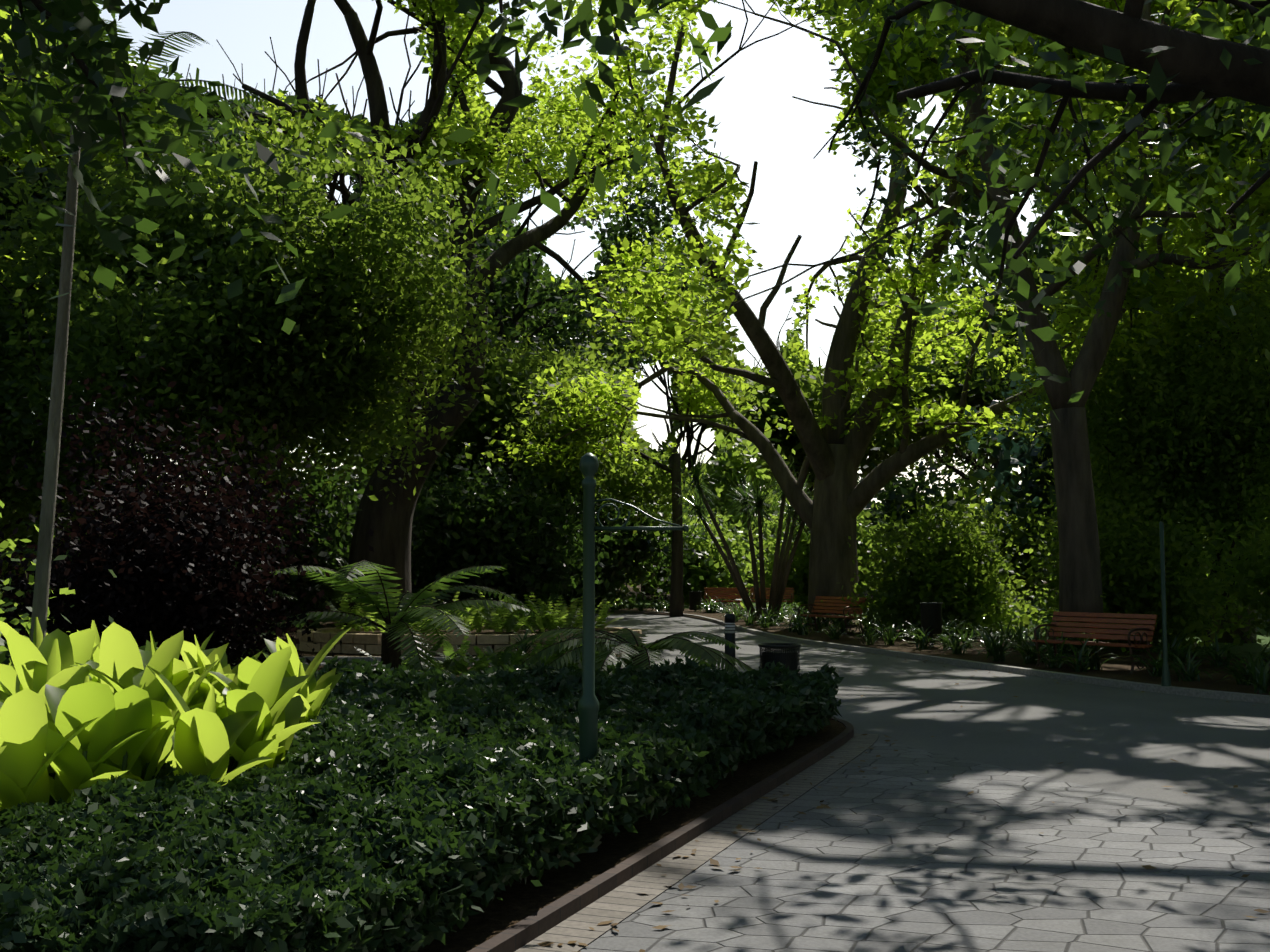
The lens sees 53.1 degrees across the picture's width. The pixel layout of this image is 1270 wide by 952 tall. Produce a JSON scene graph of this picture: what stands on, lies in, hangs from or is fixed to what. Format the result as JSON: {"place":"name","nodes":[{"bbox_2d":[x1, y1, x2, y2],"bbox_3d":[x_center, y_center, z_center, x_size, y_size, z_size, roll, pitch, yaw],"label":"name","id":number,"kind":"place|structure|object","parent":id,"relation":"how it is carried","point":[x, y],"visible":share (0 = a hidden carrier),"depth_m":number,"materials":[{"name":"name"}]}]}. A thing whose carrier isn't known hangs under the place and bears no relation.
{"place":"outdoors","nodes":[
{"label":"outdoors","id":0,"kind":"place"},
{"bbox_2d":[0,401,152,635],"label":"dark bush","id":1,"kind":"object","parent":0,"point":[14,602],"depth_m":26.64,"materials":[{"name":"green plant"}]},
{"bbox_2d":[0,16,276,544],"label":"palm","id":2,"kind":"object","parent":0,"point":[106,39],"depth_m":25.07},
{"bbox_2d":[2,520,297,652],"bbox_3d":[-6.258,1.649,16.183,4.114,2.104,3.846,0,-4,-1],"label":"tree fern","id":3,"kind":"object","parent":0,"point":[273,592],"depth_m":16.30,"materials":[{"name":"green plant"}]},
{"bbox_2d":[0,0,358,334],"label":"overhanging tree","id":4,"kind":"object","parent":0,"point":[92,118],"depth_m":7.35,"materials":[{"name":"green plant"}]},
{"bbox_2d":[132,63,258,494],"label":"tree","id":5,"kind":"object","parent":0,"point":[233,95],"depth_m":55.57,"materials":[{"name":"green plant"}]},
{"bbox_2d":[0,79,531,654],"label":"dense tree","id":6,"kind":"object","parent":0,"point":[368,301],"depth_m":19.49,"materials":[{"name":"green plant"}]},
{"bbox_2d":[1,614,623,657],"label":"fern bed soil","id":7,"kind":"structure","parent":0,"point":[308,653],"depth_m":23.20,"materials":[{"name":"brown soil"}]},
{"bbox_2d":[0,0,260,398],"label":"tree","id":8,"kind":"object","parent":7,"relation":"on","point":[5,201],"depth_m":30.53,"materials":[{"name":"green plant"}]},
{"bbox_2d":[19,2,581,610],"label":"tree","id":9,"kind":"object","parent":7,"relation":"on","point":[359,188],"depth_m":40.32,"materials":[{"name":"green plant"}]},
{"bbox_2d":[0,0,857,611],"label":"tree","id":10,"kind":"object","parent":7,"relation":"on","point":[460,28],"depth_m":29.79,"materials":[{"name":"green plant"}]},
{"bbox_2d":[296,626,641,654],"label":"stone planter wall","id":11,"kind":"structure","parent":7,"relation":"on","point":[365,642],"depth_m":22.44,"materials":[{"name":"stone"}]},
{"bbox_2d":[335,630,607,634],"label":"stone planter soil","id":12,"kind":"structure","parent":11,"relation":"in","point":[470,632],"depth_m":24.49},
{"bbox_2d":[325,589,623,633],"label":"plants","id":13,"kind":"object","parent":12,"relation":"on","point":[508,619],"visible":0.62,"depth_m":23.52,"materials":[{"name":"green plant"}]},
{"bbox_2d":[469,605,613,653],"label":"plants","id":14,"kind":"object","parent":7,"relation":"on","point":[525,647],"visible":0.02,"depth_m":22.13,"materials":[{"name":"green plant"}]},
{"bbox_2d":[327,319,643,506],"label":"tree","id":15,"kind":"object","parent":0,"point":[467,431],"depth_m":45.33,"materials":[{"name":"green plant"}]},
{"bbox_2d":[323,242,693,453],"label":"tree","id":16,"kind":"object","parent":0,"point":[599,252],"depth_m":70.58,"materials":[{"name":"green plant"}]},
{"bbox_2d":[311,600,721,607],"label":"lawn","id":17,"kind":"structure","parent":0,"point":[648,603],"depth_m":52.11,"materials":[{"name":"green plant"}]},
{"bbox_2d":[149,4,548,366],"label":"tree","id":18,"kind":"object","parent":17,"relation":"on","point":[424,71],"depth_m":53.84,"materials":[{"name":"green plant"}]},
{"bbox_2d":[214,55,737,474],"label":"tree","id":19,"kind":"object","parent":17,"relation":"on","point":[539,294],"depth_m":55.39,"materials":[{"name":"green plant"}]},
{"bbox_2d":[411,440,629,612],"bbox_3d":[-4.048,2.022,38.164,8.140,6.183,7.500,0,-4,-1],"label":"dark bush","id":20,"kind":"object","parent":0,"point":[537,560],"depth_m":36.79,"materials":[{"name":"green plant"}]},
{"bbox_2d":[316,666,845,951],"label":"bed soil","id":21,"kind":"structure","parent":0,"point":[522,900],"depth_m":6.73,"materials":[{"name":"brown soil"}]},
{"bbox_2d":[30,0,83,642],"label":"pole","id":22,"kind":"object","parent":21,"relation":"on","point":[44,554],"visible":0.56,"depth_m":9.23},
{"bbox_2d":[0,440,116,666],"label":"light shrub","id":23,"kind":"object","parent":21,"relation":"on","point":[10,543],"visible":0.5,"depth_m":9.55,"materials":[{"name":"green plant"}]},
{"bbox_2d":[0,620,304,664],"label":"ferns","id":24,"kind":"object","parent":21,"relation":"on","point":[5,662],"depth_m":17.55,"materials":[{"name":"green plant"}]},
{"bbox_2d":[0,617,352,810],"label":"hosta plants","id":25,"kind":"object","parent":21,"relation":"on","point":[112,697],"depth_m":6.45,"materials":[{"name":"green plant"}]},
{"bbox_2d":[0,356,373,666],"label":"bush","id":26,"kind":"object","parent":21,"relation":"on","point":[195,551],"depth_m":13.25,"materials":[{"name":"purple plant"}]},
{"bbox_2d":[226,560,537,670],"bbox_3d":[-3.019,1.827,15.259,3.649,1.616,4.143,0,-4,-1],"label":"tree fern","id":27,"kind":"object","parent":21,"relation":"on","point":[423,613],"depth_m":14.95,"materials":[{"name":"green plant"}]},
{"bbox_2d":[0,655,843,951],"bbox_3d":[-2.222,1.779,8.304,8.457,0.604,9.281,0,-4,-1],"label":"shrub bed leaves","id":28,"kind":"object","parent":21,"relation":"on","point":[368,807],"visible":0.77,"depth_m":5.53,"materials":[{"name":"green plant"}]},
{"bbox_2d":[354,628,662,677],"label":"ferns","id":29,"kind":"object","parent":21,"relation":"on","point":[459,663],"visible":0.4,"depth_m":17.07,"materials":[{"name":"green plant"}]},
{"bbox_2d":[33,0,1160,511],"label":"sky","id":30,"kind":"structure","parent":0,"point":[796,193],"materials":[{"name":"white"}]},
{"bbox_2d":[704,587,747,601],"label":"bench slats","id":31,"kind":"object","parent":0,"point":[718,590],"visible":0.69,"depth_m":43.69,"materials":[{"name":"brown wood"}]},
{"bbox_2d":[758,643,800,680],"bbox_3d":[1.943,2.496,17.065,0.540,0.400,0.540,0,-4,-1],"label":"litter bin","id":32,"kind":"object","parent":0,"point":[769,650],"visible":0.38,"depth_m":16.85,"materials":[{"name":"black metal"}]},
{"bbox_2d":[303,610,1269,825],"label":"asphalt path","id":33,"kind":"structure","parent":0,"point":[1113,739],"depth_m":12.90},
{"bbox_2d":[0,113,346,603],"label":"dense tree","id":34,"kind":"object","parent":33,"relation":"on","point":[29,382],"depth_m":18.25,"materials":[{"name":"green plant"}]},
{"bbox_2d":[147,420,415,629],"bbox_3d":[-9.544,1.712,32.137,8.680,6.702,8.938,0,-4,-1],"label":"dark bush","id":35,"kind":"object","parent":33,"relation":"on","point":[337,555],"depth_m":30.90,"materials":[{"name":"green plant"}]},
{"bbox_2d":[314,450,477,611],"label":"dark bush","id":36,"kind":"object","parent":33,"relation":"on","point":[429,478],"depth_m":40.93,"materials":[{"name":"green plant"}]},
{"bbox_2d":[299,642,659,662],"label":"curb","id":37,"kind":"structure","parent":33,"relation":"on","point":[310,658],"depth_m":21.19,"materials":[{"name":"concrete"}]},
{"bbox_2d":[319,665,853,951],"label":"curb","id":38,"kind":"structure","parent":33,"relation":"on","point":[520,934],"depth_m":6.60,"materials":[{"name":"grey concrete"}]},
{"bbox_2d":[504,628,752,675],"bbox_3d":[-0.004,2.315,15.524,3.323,0.889,3.448,0,-4,-1],"label":"tree fern","id":39,"kind":"object","parent":33,"relation":"on","point":[690,649],"depth_m":15.31,"materials":[{"name":"green plant"}]},
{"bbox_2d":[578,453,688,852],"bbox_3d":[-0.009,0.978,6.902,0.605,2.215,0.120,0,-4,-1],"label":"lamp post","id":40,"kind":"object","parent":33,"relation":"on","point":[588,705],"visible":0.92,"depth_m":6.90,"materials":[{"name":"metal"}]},
{"bbox_2d":[473,317,798,616],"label":"round tree","id":41,"kind":"object","parent":33,"relation":"on","point":[652,480],"depth_m":41.24,"materials":[{"name":"green plant"}]},
{"bbox_2d":[553,597,807,618],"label":"plants","id":42,"kind":"object","parent":33,"relation":"on","point":[711,607],"visible":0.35,"depth_m":42.92,"materials":[{"name":"green plant"}]},
{"bbox_2d":[515,733,878,951],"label":"paved path border","id":43,"kind":"object","parent":33,"relation":"on","point":[622,902],"visible":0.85,"depth_m":6.74,"materials":[{"name":"brick"}]},
{"bbox_2d":[191,0,1269,421],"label":"overhanging tree","id":44,"kind":"object","parent":33,"relation":"on","point":[989,58],"depth_m":8.93,"materials":[{"name":"green plant"}]},
{"bbox_2d":[725,613,735,671],"bbox_3d":[1.367,2.441,18.260,0.152,0.920,0.156,0,-4,-1],"label":"bollard","id":45,"kind":"object","parent":33,"relation":"on","point":[729,618],"visible":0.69,"depth_m":18.21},
{"bbox_2d":[725,623,734,632],"bbox_3d":[1.367,2.184,18.278,0.140,0.147,0.144,0,-4,-1],"label":"bollard light","id":46,"kind":"object","parent":45,"relation":"attached to","point":[729,628],"visible":0.64,"depth_m":18.22,"materials":[{"name":"grey metal"}]},
{"bbox_2d":[725,624,734,630],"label":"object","id":47,"kind":"object","parent":45,"relation":"attached to","point":[729,627],"visible":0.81,"depth_m":18.21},
{"bbox_2d":[752,587,792,611],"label":"iron bench","id":48,"kind":"object","parent":33,"relation":"on","point":[791,599],"visible":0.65,"depth_m":42.93,"materials":[{"name":"black metal"}]},
{"bbox_2d":[750,588,793,601],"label":"bench slats","id":49,"kind":"object","parent":48,"relation":"attached to","point":[789,590],"visible":0.48,"depth_m":43.49,"materials":[{"name":"brown wood"}]},
{"bbox_2d":[798,597,865,634],"bbox_3d":[4.632,3.296,29.916,0.712,0.901,1.638,3,-5,-33],"label":"iron bench","id":50,"kind":"object","parent":33,"relation":"on","point":[815,623],"visible":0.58,"depth_m":29.32,"materials":[{"name":"black metal"}]},
{"bbox_2d":[797,596,866,618],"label":"bench slats","id":51,"kind":"object","parent":50,"relation":"attached to","point":[832,601],"visible":0.81,"depth_m":30.07,"materials":[{"name":"brown wood"}]},
{"bbox_2d":[596,610,1269,703],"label":"kerb","id":52,"kind":"structure","parent":33,"relation":"on","point":[1224,695],"depth_m":18.80,"materials":[{"name":"concrete"}]},
{"bbox_2d":[1034,611,1153,672],"bbox_3d":[6.966,2.535,19.294,0.712,0.901,1.638,3,-5,-37],"label":"bench frame","id":53,"kind":"object","parent":33,"relation":"on","point":[1128,638],"visible":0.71,"depth_m":18.75,"materials":[{"name":"black metal"}]},
{"bbox_2d":[1032,611,1156,647],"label":"bench slats","id":54,"kind":"object","parent":53,"relation":"attached to","point":[1093,623],"visible":0.85,"depth_m":19.37,"materials":[{"name":"brown wood"}]},
{"bbox_2d":[303,583,1269,694],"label":"bed soil","id":55,"kind":"structure","parent":0,"point":[1116,670],"depth_m":21.66,"materials":[{"name":"brown soil"}]},
{"bbox_2d":[293,465,373,503],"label":"bush","id":56,"kind":"object","parent":55,"relation":"on","point":[339,487],"depth_m":57.17,"materials":[{"name":"green plant"}]},
{"bbox_2d":[319,281,626,485],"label":"tree","id":57,"kind":"object","parent":55,"relation":"on","point":[537,338],"visible":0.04,"depth_m":58.16,"materials":[{"name":"green plant"}]},
{"bbox_2d":[485,187,653,312],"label":"tree","id":58,"kind":"object","parent":55,"relation":"on","point":[588,272],"depth_m":86.06,"materials":[{"name":"green plant"}]},
{"bbox_2d":[565,492,660,606],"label":"bush","id":59,"kind":"object","parent":55,"relation":"on","point":[638,595],"depth_m":49.76,"materials":[{"name":"green plant"}]},
{"bbox_2d":[515,458,718,613],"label":"dark bush","id":60,"kind":"object","parent":55,"relation":"on","point":[645,546],"depth_m":44.66,"materials":[{"name":"green plant"}]},
{"bbox_2d":[610,577,645,597],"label":"bush","id":61,"kind":"object","parent":55,"relation":"on","point":[636,589],"depth_m":63.38,"materials":[{"name":"green plant"}]},
{"bbox_2d":[557,342,794,521],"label":"tree","id":62,"kind":"object","parent":55,"relation":"on","point":[753,455],"depth_m":60.57,"materials":[{"name":"green plant"}]},
{"bbox_2d":[681,468,686,610],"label":"lamp post","id":63,"kind":"object","parent":55,"relation":"on","point":[684,485],"visible":0.17,"depth_m":44.97,"materials":[{"name":"black metal"}]},
{"bbox_2d":[625,507,765,605],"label":"bush","id":64,"kind":"object","parent":55,"relation":"on","point":[710,575],"depth_m":50.66,"materials":[{"name":"green plant"}]},
{"bbox_2d":[689,591,701,611],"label":"trash bin","id":65,"kind":"object","parent":55,"relation":"on","point":[695,597],"visible":0.92,"depth_m":43.93,"materials":[{"name":"black metal"}]},
{"bbox_2d":[581,279,816,594],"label":"tree","id":66,"kind":"object","parent":55,"relation":"on","point":[759,422],"depth_m":68.82,"materials":[{"name":"green plant"}]},
{"bbox_2d":[584,194,815,491],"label":"tree","id":67,"kind":"object","parent":55,"relation":"on","point":[788,289],"depth_m":86.56,"materials":[{"name":"green plant"}]},
{"bbox_2d":[666,444,812,620],"bbox_3d":[3.256,1.663,36.118,5.113,5.097,4.634,0,-4,-1],"label":"shrub","id":68,"kind":"object","parent":55,"relation":"on","point":[781,570],"depth_m":36.16,"materials":[{"name":"green plant"}]},
{"bbox_2d":[682,466,797,599],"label":"bush","id":69,"kind":"object","parent":55,"relation":"on","point":[725,510],"visible":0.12,"depth_m":58.94,"materials":[{"name":"green plant"}]},
{"bbox_2d":[727,491,900,607],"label":"bush","id":70,"kind":"object","parent":55,"relation":"on","point":[798,579],"depth_m":46.45,"materials":[{"name":"green plant"}]},
{"bbox_2d":[466,0,1269,614],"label":"tree","id":71,"kind":"object","parent":55,"relation":"on","point":[878,330],"depth_m":32.58,"materials":[{"name":"green plant"}]},
{"bbox_2d":[527,0,1269,617],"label":"tree","id":72,"kind":"object","parent":55,"relation":"on","point":[1259,200],"depth_m":21.77,"materials":[{"name":"green plant"}]},
{"bbox_2d":[857,438,989,597],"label":"bush","id":73,"kind":"object","parent":55,"relation":"on","point":[896,489],"depth_m":57.50,"materials":[{"name":"green plant"}]},
{"bbox_2d":[836,259,1023,491],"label":"tree","id":74,"kind":"object","parent":55,"relation":"on","point":[958,456],"depth_m":91.46,"materials":[{"name":"green plant"}]},
{"bbox_2d":[920,602,941,646],"bbox_3d":[5.729,2.901,24.541,0.414,0.900,0.420,0,-4,-1],"label":"bin","id":75,"kind":"object","parent":55,"relation":"on","point":[931,614],"visible":0.83,"depth_m":24.39,"materials":[{"name":"black metal"}]},
{"bbox_2d":[876,469,1055,612],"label":"bush","id":76,"kind":"object","parent":55,"relation":"on","point":[992,517],"depth_m":42.06,"materials":[{"name":"green plant"}]},
{"bbox_2d":[891,454,1046,542],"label":"bush","id":77,"kind":"object","parent":55,"relation":"on","point":[987,485],"visible":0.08,"depth_m":56.07,"materials":[{"name":"green plant"}]},
{"bbox_2d":[715,602,1269,693],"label":"plants","id":78,"kind":"object","parent":55,"relation":"on","point":[1256,673],"visible":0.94,"depth_m":21.22,"materials":[{"name":"green plant"}]},
{"bbox_2d":[968,215,1269,644],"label":"tree","id":79,"kind":"object","parent":55,"relation":"on","point":[1200,472],"depth_m":24.44,"materials":[{"name":"green plant"}]},
{"bbox_2d":[981,454,1261,651],"bbox_3d":[9.819,2.216,24.985,5.656,4.940,6.834,0,-4,-1],"label":"hedge","id":80,"kind":"object","parent":55,"relation":"on","point":[1136,570],"depth_m":23.20,"materials":[{"name":"green plant"}]},
{"bbox_2d":[1159,521,1170,685],"bbox_3d":[6.716,1.661,16.127,0.122,2.170,0.129,0,-4,-1],"label":"thin pole","id":81,"kind":"object","parent":55,"relation":"on","point":[1165,679],"visible":0.85,"depth_m":16.11,"materials":[{"name":"metal"}]},
{"bbox_2d":[658,301,999,501],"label":"tree","id":82,"kind":"object","parent":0,"point":[807,377],"depth_m":70.77,"materials":[{"name":"plant"}]},
{"bbox_2d":[581,740,1269,951],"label":"paver path","id":83,"kind":"structure","parent":0,"point":[915,850],"depth_m":6.53,"materials":[{"name":"grey stone"}]},
{"bbox_2d":[537,648,1269,951],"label":"fallen leaves","id":84,"kind":"object","parent":83,"relation":"on","point":[681,886],"visible":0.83,"depth_m":6.83,"materials":[{"name":"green plant"}]},
{"bbox_2d":[724,0,1269,642],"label":"tall tree","id":85,"kind":"object","parent":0,"point":[891,70],"depth_m":27.46,"materials":[{"name":"green plant"}]},
{"bbox_2d":[846,85,1167,480],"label":"tree","id":86,"kind":"object","parent":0,"point":[968,205],"depth_m":66.70,"materials":[{"name":"green plant"}]},
{"bbox_2d":[753,599,1269,658],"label":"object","id":87,"kind":"structure","parent":0,"point":[1253,648],"depth_m":25.20,"materials":[{"name":"green plant"}]},
{"bbox_2d":[821,473,1044,634],"bbox_3d":[7.266,2.341,30.111,5.948,4.925,5.037,0,-4,-1],"label":"hedge","id":88,"kind":"object","parent":87,"relation":"on","point":[963,581],"depth_m":29.27,"materials":[{"name":"green plant"}]},
{"bbox_2d":[944,289,1269,594],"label":"tree","id":89,"kind":"object","parent":87,"relation":"on","point":[1022,458],"visible":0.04,"depth_m":40.17,"materials":[{"name":"green plant"}]},
{"bbox_2d":[1032,203,1269,364],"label":"tree","id":90,"kind":"object","parent":87,"relation":"on","point":[1077,247],"depth_m":52.14,"materials":[{"name":"green plant"}]},
{"bbox_2d":[1171,505,1269,664],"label":"hedge","id":91,"kind":"object","parent":87,"relation":"on","point":[1243,577],"visible":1,"depth_m":21.07,"materials":[{"name":"green plant"}]}
]}

